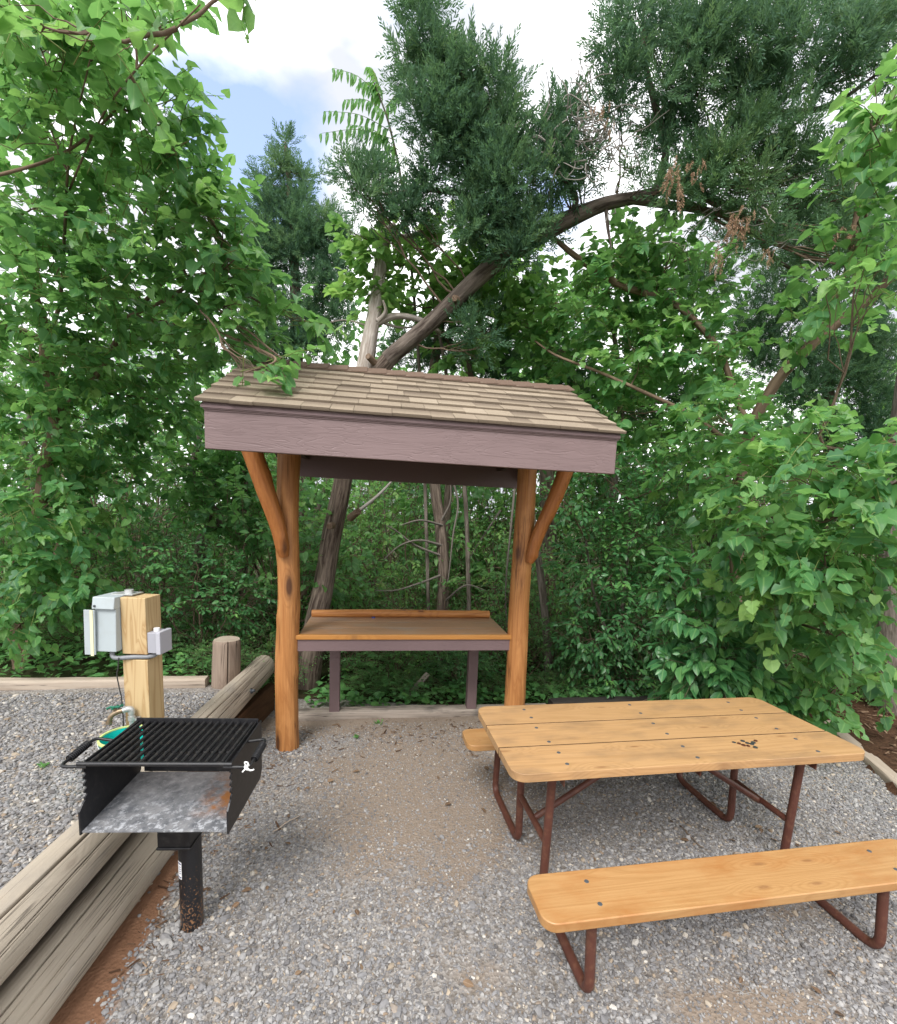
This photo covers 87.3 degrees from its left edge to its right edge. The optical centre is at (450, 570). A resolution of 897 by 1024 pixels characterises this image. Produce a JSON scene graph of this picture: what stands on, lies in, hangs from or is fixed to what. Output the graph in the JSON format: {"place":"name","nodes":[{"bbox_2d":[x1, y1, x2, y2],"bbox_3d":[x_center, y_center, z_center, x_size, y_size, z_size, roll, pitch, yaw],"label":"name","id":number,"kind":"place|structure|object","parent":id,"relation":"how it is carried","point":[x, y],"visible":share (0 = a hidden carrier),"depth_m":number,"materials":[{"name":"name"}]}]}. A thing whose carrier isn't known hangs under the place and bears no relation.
{"place":"outdoors","nodes":[
{"label":"outdoors","id":0,"kind":"place"},
{"bbox_2d":[0,677,220,889],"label":"gravel terrace ground","id":1,"kind":"structure","parent":0,"point":[208,689],"depth_m":2.79,"materials":[{"name":"grey gravel"}]},
{"bbox_2d":[36,762,49,767],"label":"weed","id":2,"kind":"object","parent":1,"relation":"on","point":[47,763],"visible":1,"depth_m":2.59,"materials":[{"name":"green plant"}]},
{"bbox_2d":[0,676,209,690],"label":"border timber","id":3,"kind":"object","parent":1,"relation":"on","point":[8,684],"visible":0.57,"depth_m":3.69,"materials":[{"name":"brown wood"}]},
{"bbox_2d":[97,725,143,758],"bbox_3d":[-1.776,0.994,2.584,0.261,0.193,0.257,-1,8,-23],"label":"bucket","id":4,"kind":"object","parent":1,"relation":"on","point":[113,733],"visible":0.18,"depth_m":2.60,"materials":[{"name":"green plastic"}]},
{"bbox_2d":[83,589,171,725],"bbox_3d":[-1.837,0.624,2.707,0.384,1.024,0.236,2,7,0],"label":"utility post","id":5,"kind":"object","parent":1,"relation":"on","point":[127,621],"visible":0.98,"depth_m":2.66,"materials":[{"name":"beige wood"}]},
{"bbox_2d":[211,636,240,688],"bbox_3d":[-1.837,0.762,3.870,0.208,0.416,0.216,4,7,0],"label":"stump post","id":6,"kind":"object","parent":1,"relation":"on","point":[226,660],"visible":0.88,"depth_m":3.78,"materials":[{"name":"brown wood"}]},
{"bbox_2d":[0,503,873,704],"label":"ground","id":7,"kind":"structure","parent":0,"point":[32,673],"depth_m":4.96,"materials":[{"name":"brown soil"}]},
{"bbox_2d":[0,602,63,651],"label":"fine leaved bush","id":8,"kind":"object","parent":7,"relation":"on","point":[44,633],"visible":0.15,"depth_m":4.50,"materials":[{"name":"green plant"}]},
{"bbox_2d":[0,438,106,616],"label":"woodland bush","id":9,"kind":"object","parent":7,"relation":"on","point":[6,544],"visible":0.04,"depth_m":5.66,"materials":[{"name":"green plant"}]},
{"bbox_2d":[0,487,125,647],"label":"woodland bush","id":10,"kind":"object","parent":7,"relation":"on","point":[14,560],"visible":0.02,"depth_m":4.83,"materials":[{"name":"green plant"}]},
{"bbox_2d":[0,326,159,582],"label":"woodland bush","id":11,"kind":"object","parent":7,"relation":"on","point":[26,419],"visible":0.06,"depth_m":6.98,"materials":[{"name":"green plant"}]},
{"bbox_2d":[11,579,167,655],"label":"fine leaved bush","id":12,"kind":"object","parent":7,"relation":"on","point":[65,628],"visible":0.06,"depth_m":4.48,"materials":[{"name":"green plant"}]},
{"bbox_2d":[0,405,213,635],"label":"fine leaved bush","id":13,"kind":"object","parent":7,"relation":"on","point":[135,502],"visible":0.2,"depth_m":6.08,"materials":[{"name":"green plant"}]},
{"bbox_2d":[12,498,240,656],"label":"fine leaved bush","id":14,"kind":"object","parent":7,"relation":"on","point":[124,572],"visible":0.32,"depth_m":4.80,"materials":[{"name":"green plant"}]},
{"bbox_2d":[71,621,214,662],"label":"fine leaved bush","id":15,"kind":"object","parent":7,"relation":"on","point":[182,644],"visible":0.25,"depth_m":4.48,"materials":[{"name":"green plant"}]},
{"bbox_2d":[66,352,253,606],"bbox_3d":[-4.417,-1.157,7.301,2.892,4.530,2.460,-2,8,-32],"label":"oval leaved bush","id":16,"kind":"object","parent":7,"relation":"on","point":[141,488],"visible":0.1,"depth_m":6.88,"materials":[{"name":"green plant"}]},
{"bbox_2d":[0,0,346,672],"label":"mulberry tree","id":17,"kind":"object","parent":7,"relation":"on","point":[82,39],"visible":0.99,"depth_m":3.04,"materials":[{"name":"green plant"}]},
{"bbox_2d":[102,513,277,654],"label":"oval leaved bush","id":18,"kind":"object","parent":7,"relation":"on","point":[170,567],"visible":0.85,"depth_m":4.55,"materials":[{"name":"green plant"}]},
{"bbox_2d":[125,375,276,614],"bbox_3d":[-2.777,-0.401,5.596,1.957,3.615,1.267,2,7,0],"label":"roadside sapling","id":19,"kind":"object","parent":7,"relation":"on","point":[198,487],"visible":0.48,"depth_m":5.33,"materials":[{"name":"green plant"}]},
{"bbox_2d":[189,421,223,598],"bbox_3d":[-2.983,-0.828,5.759,0.414,2.442,0.102,2,7,0],"label":"crooked trunk","id":20,"kind":"object","parent":7,"relation":"on","point":[193,457],"visible":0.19,"depth_m":5.76,"materials":[{"name":"grey plant"}]},
{"bbox_2d":[124,380,316,627],"bbox_3d":[-3.030,-0.668,6.409,2.453,3.431,2.442,-2,8,-30],"label":"woodland bush","id":21,"kind":"object","parent":7,"relation":"on","point":[172,500],"visible":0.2,"depth_m":6.15,"materials":[{"name":"green plant"}]},
{"bbox_2d":[172,640,274,680],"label":"fine leaved bush","id":22,"kind":"object","parent":7,"relation":"on","point":[210,661],"visible":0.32,"depth_m":4.20,"materials":[{"name":"green plant"}]},
{"bbox_2d":[235,465,247,623],"bbox_3d":[-2.746,-0.236,6.231,0.264,2.675,0.152,2,7,0],"label":"pale trunk","id":23,"kind":"object","parent":7,"relation":"on","point":[245,568],"visible":0.12,"depth_m":6.21,"materials":[{"name":"grey wood"}]},
{"bbox_2d":[189,620,312,692],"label":"fine leaved bush","id":24,"kind":"object","parent":7,"relation":"on","point":[257,642],"visible":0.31,"depth_m":4.73,"materials":[{"name":"green plant"}]},
{"bbox_2d":[180,424,361,618],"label":"woodland bush","id":25,"kind":"object","parent":7,"relation":"on","point":[319,496],"visible":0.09,"depth_m":7.01,"materials":[{"name":"green plant"}]},
{"bbox_2d":[197,464,373,658],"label":"woodland bush","id":26,"kind":"object","parent":7,"relation":"on","point":[312,557],"visible":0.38,"depth_m":5.09,"materials":[{"name":"green plant"}]},
{"bbox_2d":[214,116,367,595],"bbox_3d":[-2.755,-2.825,7.957,2.754,8.756,1.559,2,7,0],"label":"conical cedar","id":27,"kind":"object","parent":7,"relation":"on","point":[295,236],"visible":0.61,"depth_m":7.51,"materials":[{"name":"green plant"}]},
{"bbox_2d":[250,296,397,606],"bbox_3d":[-2.813,-2.138,9.368,3.460,6.596,3.475,0,7,-16],"label":"woodland bush","id":28,"kind":"object","parent":7,"relation":"on","point":[335,359],"visible":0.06,"depth_m":8.90,"materials":[{"name":"green plant"}]},
{"bbox_2d":[253,511,401,661],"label":"fine leaved bush","id":29,"kind":"object","parent":7,"relation":"on","point":[371,606],"visible":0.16,"depth_m":6.25,"materials":[{"name":"green plant"}]},
{"bbox_2d":[0,608,716,707],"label":"undergrowth","id":30,"kind":"object","parent":7,"relation":"on","point":[324,691],"visible":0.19,"depth_m":4.68,"materials":[{"name":"green plant"}]},
{"bbox_2d":[299,607,417,681],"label":"fine leaved bush","id":31,"kind":"object","parent":7,"relation":"on","point":[349,659],"visible":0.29,"depth_m":5.13,"materials":[{"name":"green plant"}]},
{"bbox_2d":[300,478,443,609],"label":"fine leaved bush","id":32,"kind":"object","parent":7,"relation":"on","point":[370,517],"visible":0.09,"depth_m":8.07,"materials":[{"name":"green plant"}]},
{"bbox_2d":[341,670,404,696],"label":"fine leaved bush","id":33,"kind":"object","parent":7,"relation":"on","point":[365,685],"visible":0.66,"depth_m":4.84,"materials":[{"name":"green plant"}]},
{"bbox_2d":[319,67,430,661],"bbox_3d":[-0.597,-1.546,5.096,1.604,6.536,0.506,-3,9,-39],"label":"compound leaved sapling","id":34,"kind":"object","parent":7,"relation":"on","point":[369,88],"visible":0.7,"depth_m":4.46,"materials":[{"name":"green plant"}]},
{"bbox_2d":[339,481,437,609],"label":"bush","id":35,"kind":"object","parent":7,"relation":"on","point":[386,551],"visible":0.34,"depth_m":7.04,"materials":[{"name":"green plant"}]},
{"bbox_2d":[313,478,474,609],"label":"woodland bush","id":36,"kind":"object","parent":7,"relation":"on","point":[383,539],"visible":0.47,"depth_m":6.40,"materials":[{"name":"green plant"}]},
{"bbox_2d":[350,651,447,689],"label":"woodland bush","id":37,"kind":"object","parent":7,"relation":"on","point":[387,673],"visible":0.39,"depth_m":5.12,"materials":[{"name":"green plant"}]},
{"bbox_2d":[344,480,470,609],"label":"oval leaved bush","id":38,"kind":"object","parent":7,"relation":"on","point":[403,553],"visible":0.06,"depth_m":8.34,"materials":[{"name":"green plant"}]},
{"bbox_2d":[381,666,451,704],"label":"fine leaved bush","id":39,"kind":"object","parent":7,"relation":"on","point":[407,683],"visible":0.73,"depth_m":4.81,"materials":[{"name":"green plant"}]},
{"bbox_2d":[357,556,479,673],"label":"fine leaved bush","id":40,"kind":"object","parent":7,"relation":"on","point":[385,605],"visible":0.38,"depth_m":6.02,"materials":[{"name":"green plant"}]},
{"bbox_2d":[409,672,428,695],"bbox_3d":[-0.340,1.200,4.929,0.060,0.320,0.018,31,-20,40],"label":"broken board","id":41,"kind":"object","parent":7,"relation":"on","point":[423,677],"visible":0.51,"depth_m":4.94,"materials":[{"name":"grey wood"}]},
{"bbox_2d":[322,199,563,609],"bbox_3d":[-0.080,-1.115,5.287,2.673,5.498,1.159,2,7,-6],"label":"sapling","id":42,"kind":"object","parent":7,"relation":"on","point":[356,247],"visible":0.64,"depth_m":4.89,"materials":[{"name":"green plant"}]},
{"bbox_2d":[375,310,515,666],"bbox_3d":[-0.129,-0.805,5.948,1.785,5.022,1.029,2,7,0],"label":"straight cedar","id":43,"kind":"object","parent":7,"relation":"on","point":[441,543],"visible":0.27,"depth_m":5.78,"materials":[{"name":"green plant"}]},
{"bbox_2d":[0,253,896,627],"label":"woods","id":44,"kind":"object","parent":7,"relation":"on","point":[24,441],"visible":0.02,"depth_m":9.57,"materials":[{"name":"green plant"}]},
{"bbox_2d":[382,481,541,624],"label":"woodland bush","id":45,"kind":"object","parent":7,"relation":"on","point":[477,492],"visible":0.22,"depth_m":6.89,"materials":[{"name":"green plant"}]},
{"bbox_2d":[420,651,503,691],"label":"oval leaved bush","id":46,"kind":"object","parent":7,"relation":"on","point":[455,655],"visible":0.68,"depth_m":5.02,"materials":[{"name":"green plant"}]},
{"bbox_2d":[404,250,527,653],"bbox_3d":[0.154,-1.081,5.976,1.633,5.845,1.114,2,7,0],"label":"forked cedar","id":47,"kind":"object","parent":7,"relation":"on","point":[489,373],"visible":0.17,"depth_m":5.73,"materials":[{"name":"green plant"}]},
{"bbox_2d":[395,349,538,606],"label":"woodland bush","id":48,"kind":"object","parent":7,"relation":"on","point":[419,500],"visible":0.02,"depth_m":8.71,"materials":[{"name":"green plant"}]},
{"bbox_2d":[451,670,505,703],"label":"fine leaved bush","id":49,"kind":"object","parent":7,"relation":"on","point":[499,682],"visible":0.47,"depth_m":4.86,"materials":[{"name":"green plant"}]},
{"bbox_2d":[429,506,574,659],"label":"woodland bush","id":50,"kind":"object","parent":7,"relation":"on","point":[486,574],"visible":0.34,"depth_m":6.18,"materials":[{"name":"green plant"}]},
{"bbox_2d":[447,611,567,692],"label":"fine leaved bush","id":51,"kind":"object","parent":7,"relation":"on","point":[528,658],"visible":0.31,"depth_m":5.25,"materials":[{"name":"green plant"}]},
{"bbox_2d":[431,472,603,630],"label":"fine leaved bush","id":52,"kind":"object","parent":7,"relation":"on","point":[507,530],"visible":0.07,"depth_m":7.59,"materials":[{"name":"green plant"}]},
{"bbox_2d":[450,483,589,656],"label":"bush","id":53,"kind":"object","parent":7,"relation":"on","point":[501,533],"visible":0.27,"depth_m":6.90,"materials":[{"name":"green plant"}]},
{"bbox_2d":[534,516,552,683],"bbox_3d":[1.038,0.119,5.391,0.445,2.940,0.178,2,7,0],"label":"slender trunk","id":54,"kind":"object","parent":7,"relation":"on","point":[544,609],"visible":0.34,"depth_m":5.35,"materials":[{"name":"grey plant"}]},
{"bbox_2d":[471,541,616,681],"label":"fine leaved bush","id":55,"kind":"object","parent":7,"relation":"on","point":[529,626],"visible":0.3,"depth_m":5.78,"materials":[{"name":"green plant"}]},
{"bbox_2d":[526,665,596,701],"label":"fine leaved bush","id":56,"kind":"object","parent":7,"relation":"on","point":[555,684],"visible":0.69,"depth_m":4.99,"materials":[{"name":"green plant"}]},
{"bbox_2d":[501,358,654,623],"bbox_3d":[2.232,-1.143,8.796,3.257,5.882,3.270,0,7,-19],"label":"woodland bush","id":57,"kind":"object","parent":7,"relation":"on","point":[585,484],"visible":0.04,"depth_m":8.46,"materials":[{"name":"green plant"}]},
{"bbox_2d":[553,656,633,696],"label":"oval leaved bush","id":58,"kind":"object","parent":7,"relation":"on","point":[591,673],"visible":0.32,"depth_m":5.11,"materials":[{"name":"green plant"}]},
{"bbox_2d":[298,0,896,689],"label":"cedar tree","id":59,"kind":"object","parent":7,"relation":"on","point":[480,138],"visible":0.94,"depth_m":3.99,"materials":[{"name":"green plant"}]},
{"bbox_2d":[533,604,666,688],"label":"fine leaved bush","id":60,"kind":"object","parent":7,"relation":"on","point":[587,634],"visible":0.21,"depth_m":5.40,"materials":[{"name":"green plant"}]},
{"bbox_2d":[459,221,765,632],"bbox_3d":[2.119,-1.370,6.511,4.601,6.560,1.645,2,7,0],"label":"woodland tree","id":61,"kind":"object","parent":7,"relation":"on","point":[745,282],"visible":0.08,"depth_m":6.20,"materials":[{"name":"green plant"}]},
{"bbox_2d":[536,440,714,698],"bbox_3d":[1.689,0.155,4.964,1.967,3.262,1.350,2,7,0],"label":"leaved shrub","id":62,"kind":"object","parent":7,"relation":"on","point":[617,647],"visible":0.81,"depth_m":4.82,"materials":[{"name":"green plant"}]},
{"bbox_2d":[557,451,698,655],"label":"oval leaved bush","id":63,"kind":"object","parent":7,"relation":"on","point":[606,494],"visible":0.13,"depth_m":6.90,"materials":[{"name":"green plant"}]},
{"bbox_2d":[552,505,711,679],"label":"woodland bush","id":64,"kind":"object","parent":7,"relation":"on","point":[637,559],"visible":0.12,"depth_m":5.95,"materials":[{"name":"green plant"}]},
{"bbox_2d":[512,197,768,653],"bbox_3d":[2.240,-1.617,6.524,3.366,6.345,1.388,2,7,0],"label":"shaded cedar","id":65,"kind":"object","parent":7,"relation":"on","point":[542,476],"visible":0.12,"depth_m":6.28,"materials":[{"name":"green plant"}]},
{"bbox_2d":[566,389,717,628],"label":"woodland bush","id":66,"kind":"object","parent":7,"relation":"on","point":[645,458],"visible":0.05,"depth_m":7.77,"materials":[{"name":"green plant"}]},
{"bbox_2d":[612,613,734,695],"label":"oval leaved bush","id":67,"kind":"object","parent":7,"relation":"on","point":[658,685],"visible":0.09,"depth_m":5.25,"materials":[{"name":"green plant"}]},
{"bbox_2d":[604,415,756,643],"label":"woodland bush","id":68,"kind":"object","parent":7,"relation":"on","point":[627,460],"visible":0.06,"depth_m":7.18,"materials":[{"name":"green plant"}]},
{"bbox_2d":[497,44,896,740],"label":"mulberry tree","id":69,"kind":"object","parent":7,"relation":"on","point":[789,580],"visible":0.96,"depth_m":3.39,"materials":[{"name":"green plant"}]},
{"bbox_2d":[599,523,804,670],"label":"woodland bush","id":70,"kind":"object","parent":7,"relation":"on","point":[699,562],"visible":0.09,"depth_m":5.44,"materials":[{"name":"green plant"}]},
{"bbox_2d":[621,408,817,624],"bbox_3d":[4.938,-0.672,9.103,3.505,4.919,3.199,3,7,10],"label":"fine leaved bush","id":71,"kind":"object","parent":7,"relation":"on","point":[731,478],"visible":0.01,"depth_m":8.24,"materials":[{"name":"green plant"}]},
{"bbox_2d":[685,568,823,679],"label":"fine leaved bush","id":72,"kind":"object","parent":7,"relation":"on","point":[698,612],"visible":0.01,"depth_m":5.37,"materials":[{"name":"green plant"}]},
{"bbox_2d":[675,466,875,690],"bbox_3d":[4.014,0.150,5.925,2.519,3.109,2.571,3,7,2],"label":"woodland bush","id":73,"kind":"object","parent":7,"relation":"on","point":[744,555],"visible":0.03,"depth_m":5.82,"materials":[{"name":"green plant"}]},
{"bbox_2d":[703,394,879,667],"bbox_3d":[5.114,-0.271,6.640,2.862,4.289,2.850,0,7,-20],"label":"woodland bush","id":74,"kind":"object","parent":7,"relation":"on","point":[823,402],"visible":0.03,"depth_m":6.52,"materials":[{"name":"green plant"}]},
{"bbox_2d":[720,335,895,644],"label":"woodland bush","id":75,"kind":"object","parent":7,"relation":"on","point":[800,432],"visible":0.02,"depth_m":8.29,"materials":[{"name":"green plant"}]},
{"bbox_2d":[720,107,896,635],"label":"broad cedar","id":76,"kind":"object","parent":7,"relation":"on","point":[820,372],"visible":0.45,"depth_m":6.63,"materials":[{"name":"green plant"}]},
{"bbox_2d":[772,664,844,717],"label":"woodland bush","id":77,"kind":"object","parent":7,"relation":"on","point":[836,709],"depth_m":4.63,"materials":[{"name":"green plant"}]},
{"bbox_2d":[808,630,868,684],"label":"fine leaved bush","id":78,"kind":"object","parent":7,"relation":"on","point":[850,657],"visible":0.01,"depth_m":5.38,"materials":[{"name":"green plant"}]},
{"bbox_2d":[814,670,883,703],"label":"fine leaved bush","id":79,"kind":"object","parent":7,"relation":"on","point":[851,682],"visible":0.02,"depth_m":4.99,"materials":[{"name":"green plant"}]},
{"bbox_2d":[827,452,885,618],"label":"woodland bush","id":80,"kind":"object","parent":7,"relation":"on","point":[847,552],"visible":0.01,"depth_m":6.33,"materials":[{"name":"green plant"}]},
{"bbox_2d":[0,0,896,523],"label":"sky","id":81,"kind":"structure","parent":0,"point":[284,73],"materials":[{"name":"white"}]},
{"bbox_2d":[49,698,896,1023],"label":"gravel ground","id":82,"kind":"structure","parent":0,"point":[93,984],"depth_m":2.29,"materials":[{"name":"grey gravel"}]},
{"bbox_2d":[0,832,173,1023],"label":"wall log","id":83,"kind":"object","parent":82,"relation":"on","point":[41,981],"depth_m":1.82,"materials":[{"name":"beige wood"}]},
{"bbox_2d":[0,655,274,985],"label":"wall log","id":84,"kind":"object","parent":83,"relation":"on","point":[40,892],"depth_m":1.78,"materials":[{"name":"beige wood"}]},
{"bbox_2d":[60,717,266,932],"bbox_3d":[-1.113,1.153,1.952,0.704,0.977,0.380,2,7,-4],"label":"charcoal grill","id":85,"kind":"object","parent":82,"relation":"on","point":[180,812],"visible":0.99,"depth_m":1.91,"materials":[{"name":"black metal"}]},
{"bbox_2d":[242,761,253,772],"bbox_3d":[-0.749,0.727,1.750,0.045,0.044,0.023,2,7,0],"label":"knotted string","id":86,"kind":"object","parent":85,"relation":"attached to","point":[246,766],"visible":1,"depth_m":1.74,"materials":[{"name":"white fabric"}]},
{"bbox_2d":[187,683,273,771],"bbox_3d":[-1.648,1.252,3.622,0.060,0.272,1.430,2,7,0],"label":"retaining board","id":87,"kind":"object","parent":82,"relation":"on","point":[259,705],"visible":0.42,"depth_m":4.02,"materials":[{"name":"brown wood"}]},
{"bbox_2d":[272,815,299,831],"bbox_3d":[-0.960,1.483,2.762,0.010,0.014,0.188,7,9,35],"label":"stick","id":88,"kind":"object","parent":82,"relation":"on","point":[285,823],"visible":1,"depth_m":2.75,"materials":[{"name":"wood"}]},
{"bbox_2d":[107,719,504,980],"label":"wood litter","id":89,"kind":"object","parent":82,"relation":"on","point":[206,888],"visible":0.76,"depth_m":2.78,"materials":[{"name":"brown wood"}]},
{"bbox_2d":[194,357,626,751],"bbox_3d":[-0.300,-0.004,3.645,2.482,2.968,2.031,1,7,-9],"label":"picnic shelter","id":90,"kind":"object","parent":82,"relation":"on","point":[326,420],"visible":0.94,"depth_m":3.19,"materials":[{"name":"brown wood"}]},
{"bbox_2d":[298,703,545,720],"bbox_3d":[-0.237,1.310,4.351,2.355,0.105,0.138,1,7,-8],"label":"border timber","id":91,"kind":"object","parent":82,"relation":"on","point":[363,712],"visible":0.57,"depth_m":4.26,"materials":[{"name":"grey wood"}]},
{"bbox_2d":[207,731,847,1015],"bbox_3d":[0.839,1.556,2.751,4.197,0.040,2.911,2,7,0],"label":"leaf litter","id":92,"kind":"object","parent":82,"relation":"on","point":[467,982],"visible":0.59,"depth_m":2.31,"materials":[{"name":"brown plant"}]},
{"bbox_2d":[462,697,896,992],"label":"picnic table","id":93,"kind":"object","parent":82,"relation":"on","point":[553,744],"visible":1,"depth_m":2.17,"materials":[{"name":"brown wood"}]},
{"bbox_2d":[680,825,703,847],"bbox_3d":[1.425,1.575,2.787,0.016,0.013,0.197,1,7,-12],"label":"stick","id":94,"kind":"object","parent":82,"relation":"on","point":[690,836],"visible":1,"depth_m":2.78,"materials":[{"name":"wood"}]},
{"bbox_2d":[634,540,825,723],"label":"oval leaved shrub","id":95,"kind":"object","parent":82,"relation":"on","point":[688,664],"visible":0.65,"depth_m":3.67,"materials":[{"name":"green plant"}]},
{"bbox_2d":[824,720,896,787],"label":"border timber","id":96,"kind":"object","parent":82,"relation":"on","point":[884,771],"visible":0.44,"depth_m":3.65,"materials":[{"name":"beige wood"}]},
{"bbox_2d":[614,665,896,794],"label":"mulch ground","id":97,"kind":"structure","parent":0,"point":[874,749],"depth_m":4.17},
{"bbox_2d":[548,696,668,703],"bbox_3d":[1.734,1.330,4.698,1.559,0.133,0.134,1,7,-11],"label":"border timber","id":98,"kind":"object","parent":97,"relation":"on","point":[565,700],"visible":0.3,"depth_m":4.62,"materials":[{"name":"brown wood"}]},
{"bbox_2d":[809,687,896,770],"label":"mulch litter","id":99,"kind":"object","parent":97,"relation":"on","point":[872,723],"visible":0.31,"depth_m":4.35,"materials":[{"name":"brown wood"}]},
{"bbox_2d":[876,85,896,715],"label":"old tree","id":100,"kind":"object","parent":97,"relation":"on","point":[889,632],"visible":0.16,"depth_m":4.59,"materials":[{"name":"green plant"}]}
]}

